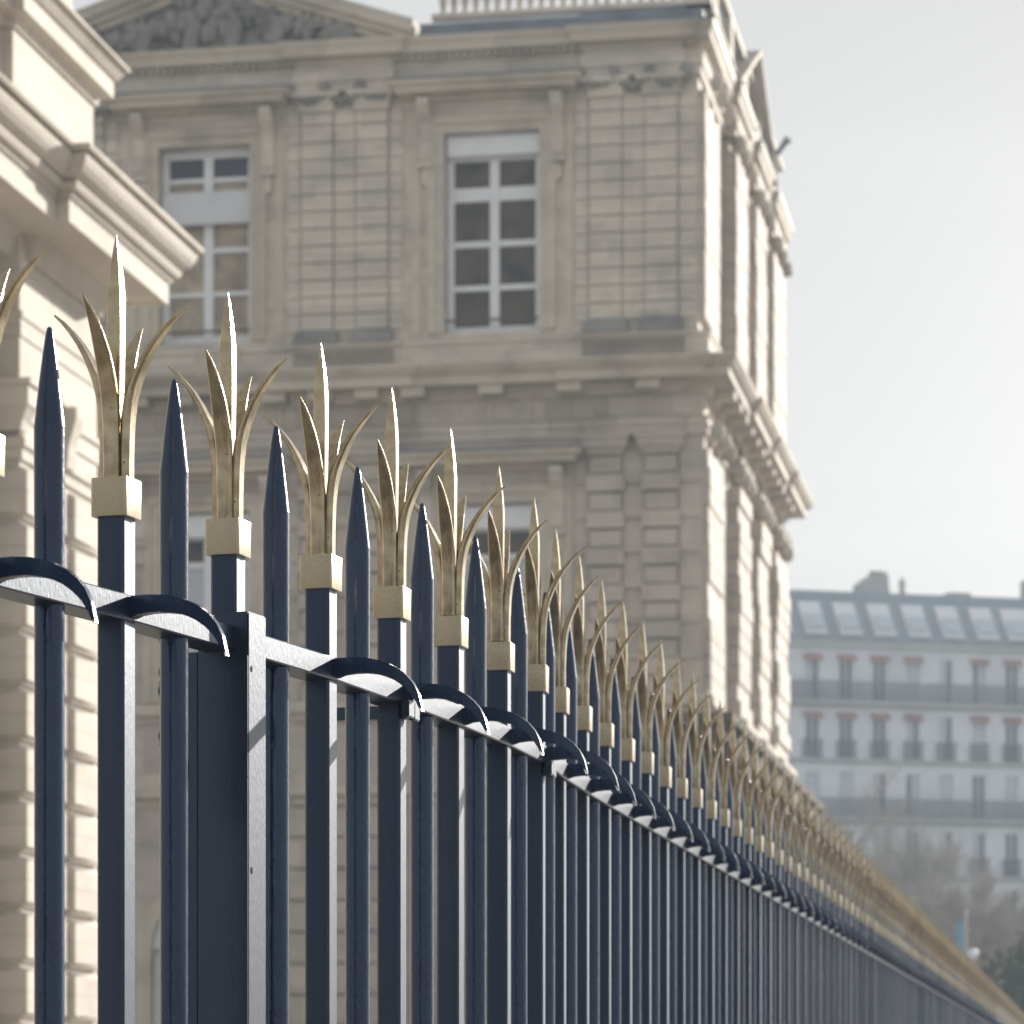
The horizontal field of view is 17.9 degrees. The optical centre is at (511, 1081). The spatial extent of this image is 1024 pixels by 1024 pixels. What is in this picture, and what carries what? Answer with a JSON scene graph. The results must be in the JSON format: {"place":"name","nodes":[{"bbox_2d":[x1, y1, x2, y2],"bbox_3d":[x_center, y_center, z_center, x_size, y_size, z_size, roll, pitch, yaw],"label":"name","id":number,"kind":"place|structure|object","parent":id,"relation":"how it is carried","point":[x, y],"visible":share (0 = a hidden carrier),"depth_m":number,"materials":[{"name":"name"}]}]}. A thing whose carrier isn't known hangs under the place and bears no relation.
{"place":"outdoors","nodes":[
{"label":"outdoors","id":0,"kind":"place"},
{"bbox_2d":[73,0,1023,597],"label":"sky","id":1,"kind":"structure","parent":0,"point":[901,183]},
{"bbox_2d":[787,571,1023,988],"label":"apartment building","id":2,"kind":"structure","parent":0,"point":[882,677],"depth_m":186.18,"materials":[{"name":"grey stone"}]},
{"bbox_2d":[796,601,827,634],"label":"roof window","id":3,"kind":"structure","parent":2,"relation":"in","point":[811,615],"depth_m":184.92,"materials":[{"name":"grey glass"}]},
{"bbox_2d":[806,771,818,799],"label":"window","id":4,"kind":"structure","parent":2,"relation":"in","point":[812,778],"depth_m":184.70,"materials":[{"name":"grey glass"}]},
{"bbox_2d":[803,653,823,698],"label":"window","id":5,"kind":"structure","parent":2,"relation":"in","point":[812,659],"depth_m":184.65,"materials":[{"name":"grey glass"}]},
{"bbox_2d":[803,711,823,756],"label":"window","id":6,"kind":"structure","parent":2,"relation":"in","point":[812,717],"depth_m":184.65,"materials":[{"name":"grey glass"}]},
{"bbox_2d":[839,772,852,814],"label":"window","id":7,"kind":"structure","parent":2,"relation":"in","point":[845,778],"depth_m":185.19,"materials":[{"name":"grey glass"}]},
{"bbox_2d":[839,830,852,855],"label":"window","id":8,"kind":"structure","parent":2,"relation":"in","point":[851,831],"depth_m":185.19,"materials":[{"name":"grey glass"}]},
{"bbox_2d":[837,654,856,699],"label":"window","id":9,"kind":"structure","parent":2,"relation":"in","point":[845,660],"depth_m":185.15,"materials":[{"name":"grey glass"}]},
{"bbox_2d":[837,712,856,756],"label":"window","id":10,"kind":"structure","parent":2,"relation":"in","point":[845,718],"depth_m":185.15,"materials":[{"name":"grey glass"}]},
{"bbox_2d":[831,602,862,635],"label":"roof window","id":11,"kind":"structure","parent":2,"relation":"in","point":[845,614],"depth_m":185.42,"materials":[{"name":"grey glass"}]},
{"bbox_2d":[873,773,885,816],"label":"window","id":12,"kind":"structure","parent":2,"relation":"in","point":[882,794],"depth_m":185.65,"materials":[{"name":"grey glass"}]},
{"bbox_2d":[873,830,885,868],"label":"window","id":13,"kind":"structure","parent":2,"relation":"in","point":[881,833],"depth_m":185.65,"materials":[{"name":"grey glass"}]},
{"bbox_2d":[871,655,890,700],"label":"window","id":14,"kind":"structure","parent":2,"relation":"in","point":[879,661],"depth_m":185.65,"materials":[{"name":"grey glass"}]},
{"bbox_2d":[871,713,890,757],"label":"window","id":15,"kind":"structure","parent":2,"relation":"in","point":[879,719],"depth_m":185.65,"materials":[{"name":"grey glass"}]},
{"bbox_2d":[865,604,896,636],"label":"roof window","id":16,"kind":"structure","parent":2,"relation":"in","point":[880,618],"depth_m":185.92,"materials":[{"name":"grey glass"}]},
{"bbox_2d":[906,773,918,817],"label":"window","id":17,"kind":"structure","parent":2,"relation":"in","point":[913,782],"depth_m":186.14,"materials":[{"name":"grey glass"}]},
{"bbox_2d":[906,831,918,874],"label":"window","id":18,"kind":"structure","parent":2,"relation":"in","point":[915,845],"depth_m":186.14,"materials":[{"name":"grey glass"}]},
{"bbox_2d":[904,656,923,701],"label":"window","id":19,"kind":"structure","parent":2,"relation":"in","point":[912,663],"depth_m":186.14,"materials":[{"name":"grey glass"}]},
{"bbox_2d":[904,714,923,758],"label":"window","id":20,"kind":"structure","parent":2,"relation":"in","point":[912,720],"depth_m":186.14,"materials":[{"name":"grey glass"}]},
{"bbox_2d":[899,605,931,637],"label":"roof window","id":21,"kind":"structure","parent":2,"relation":"in","point":[913,616],"depth_m":186.42,"materials":[{"name":"grey glass"}]},
{"bbox_2d":[939,659,951,702],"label":"window","id":22,"kind":"structure","parent":2,"relation":"in","point":[948,662],"depth_m":186.64,"materials":[{"name":"grey glass"}]},
{"bbox_2d":[939,717,951,760],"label":"window","id":23,"kind":"structure","parent":2,"relation":"in","point":[948,720],"depth_m":186.64,"materials":[{"name":"grey glass"}]},
{"bbox_2d":[939,774,951,816],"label":"window","id":24,"kind":"structure","parent":2,"relation":"in","point":[948,777],"depth_m":186.64,"materials":[{"name":"grey glass"}]},
{"bbox_2d":[939,832,951,874],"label":"window","id":25,"kind":"structure","parent":2,"relation":"in","point":[940,833],"depth_m":186.64,"materials":[{"name":"grey glass"}]},
{"bbox_2d":[933,606,965,638],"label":"roof window","id":26,"kind":"structure","parent":2,"relation":"in","point":[948,619],"depth_m":186.92,"materials":[{"name":"grey glass"}]},
{"bbox_2d":[972,775,984,818],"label":"window","id":27,"kind":"structure","parent":2,"relation":"in","point":[981,780],"depth_m":187.10,"materials":[{"name":"grey glass"}]},
{"bbox_2d":[972,832,984,875],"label":"window","id":28,"kind":"structure","parent":2,"relation":"in","point":[981,836],"depth_m":187.10,"materials":[{"name":"grey glass"}]},
{"bbox_2d":[970,658,989,703],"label":"window","id":29,"kind":"structure","parent":2,"relation":"in","point":[981,663],"depth_m":187.10,"materials":[{"name":"grey glass"}]},
{"bbox_2d":[970,716,989,761],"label":"window","id":30,"kind":"structure","parent":2,"relation":"in","point":[981,720],"depth_m":187.10,"materials":[{"name":"grey glass"}]},
{"bbox_2d":[967,607,998,640],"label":"roof window","id":31,"kind":"structure","parent":2,"relation":"in","point":[981,619],"depth_m":187.42,"materials":[{"name":"grey glass"}]},
{"bbox_2d":[998,609,1023,641],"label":"roof window","id":32,"kind":"structure","parent":2,"relation":"in","point":[1012,619],"depth_m":188.02,"materials":[{"name":"grey glass"}]},
{"bbox_2d":[1005,776,1017,819],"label":"window","id":33,"kind":"structure","parent":2,"relation":"in","point":[1011,782],"depth_m":187.60,"materials":[{"name":"grey glass"}]},
{"bbox_2d":[1005,833,1017,875],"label":"window","id":34,"kind":"structure","parent":2,"relation":"in","point":[1011,839],"depth_m":187.60,"materials":[{"name":"grey glass"}]},
{"bbox_2d":[1005,890,1017,919],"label":"window","id":35,"kind":"structure","parent":2,"relation":"in","point":[1007,891],"depth_m":187.60,"materials":[{"name":"grey glass"}]},
{"bbox_2d":[1003,660,1022,704],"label":"window","id":36,"kind":"structure","parent":2,"relation":"in","point":[1011,666],"depth_m":187.56,"materials":[{"name":"grey glass"}]},
{"bbox_2d":[1003,717,1022,761],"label":"window","id":37,"kind":"structure","parent":2,"relation":"in","point":[1011,723],"depth_m":187.56,"materials":[{"name":"grey glass"}]},
{"label":"ground","id":38,"kind":"structure","parent":0,"visible":0},
{"bbox_2d":[0,0,203,1023],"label":"stone lodge","id":39,"kind":"structure","parent":38,"relation":"on","point":[74,201],"depth_m":28.26,"materials":[{"name":"stone"}]},
{"bbox_2d":[75,0,813,1023],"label":"palace building","id":40,"kind":"structure","parent":38,"relation":"on","point":[545,264],"depth_m":58.94,"materials":[{"name":"stone"}]},
{"bbox_2d":[154,950,159,1023],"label":"window","id":41,"kind":"structure","parent":40,"relation":"in","point":[156,952],"depth_m":59.91,"materials":[{"name":"grey glass"}]},
{"bbox_2d":[162,149,249,344],"bbox_3d":[-5.584,-15.320,59.854,1.740,3.600,0.300,0,0,10],"label":"window","id":42,"kind":"structure","parent":40,"relation":"in","point":[206,193],"depth_m":59.87,"materials":[{"name":"white glass"}]},
{"bbox_2d":[188,513,248,652],"bbox_3d":[-5.588,-8.685,59.856,1.700,3.470,0.300,0,0,10],"label":"window","id":43,"kind":"structure","parent":40,"relation":"in","point":[199,563],"depth_m":59.89,"materials":[{"name":"white glass"}]},
{"bbox_2d":[447,132,538,332],"bbox_3d":[-0.316,-15.320,58.918,1.740,3.600,0.300,0,0,10],"label":"window","id":44,"kind":"structure","parent":40,"relation":"in","point":[493,180],"depth_m":58.96,"materials":[{"name":"white glass"}]},
{"bbox_2d":[462,504,537,641],"bbox_3d":[-0.316,-8.685,58.918,1.700,3.470,0.300,0,0,10],"label":"window","id":45,"kind":"structure","parent":40,"relation":"in","point":[517,518],"depth_m":58.86,"materials":[{"name":"white glass"}]},
{"bbox_2d":[0,235,1023,1023],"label":"iron fence","id":46,"kind":"object","parent":38,"relation":"on","point":[614,847],"visible":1,"depth_m":5.62,"materials":[{"name":"black metal"}]},
{"bbox_2d":[666,710,823,840],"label":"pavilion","id":47,"kind":"structure","parent":38,"relation":"on","point":[727,717],"depth_m":53.30,"materials":[{"name":"stone"}]},
{"bbox_2d":[818,753,929,877],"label":"bare tree","id":48,"kind":"object","parent":38,"relation":"on","point":[865,838],"visible":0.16,"depth_m":150.40,"materials":[{"name":"brown plant"}]},
{"bbox_2d":[832,794,1009,939],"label":"bare tree","id":49,"kind":"object","parent":38,"relation":"on","point":[901,865],"visible":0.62,"depth_m":145.30,"materials":[{"name":"brown plant"}]},
{"bbox_2d":[956,909,966,955],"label":"banner pole","id":50,"kind":"object","parent":38,"relation":"on","point":[961,934],"visible":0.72,"depth_m":99.98,"materials":[{"name":"blue"}]},
{"bbox_2d":[901,875,1023,982],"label":"bare tree","id":51,"kind":"object","parent":38,"relation":"on","point":[999,937],"visible":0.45,"depth_m":122.57,"materials":[{"name":"brown plant"}]},
{"bbox_2d":[910,859,1023,1007],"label":"bare tree","id":52,"kind":"object","parent":38,"relation":"on","point":[990,883],"visible":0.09,"depth_m":136.68,"materials":[{"name":"brown plant"}]},
{"bbox_2d":[968,949,977,964],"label":"globe lamp","id":53,"kind":"object","parent":38,"relation":"on","point":[973,954],"visible":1,"depth_m":99.91,"materials":[{"name":"grey glass"}]},
{"bbox_2d":[950,930,1001,981],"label":"bare tree","id":54,"kind":"object","parent":38,"relation":"on","point":[979,955],"visible":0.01,"depth_m":127.54,"materials":[{"name":"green plant"}]},
{"bbox_2d":[977,950,1023,1011],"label":"evergreen shrub","id":55,"kind":"object","parent":38,"relation":"on","point":[991,968],"visible":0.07,"depth_m":94.73,"materials":[{"name":"green plant"}]},
{"bbox_2d":[999,931,1023,1012],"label":"evergreen shrub","id":56,"kind":"object","parent":38,"relation":"on","point":[1010,988],"visible":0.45,"depth_m":91.36,"materials":[{"name":"green plant"}]}
]}

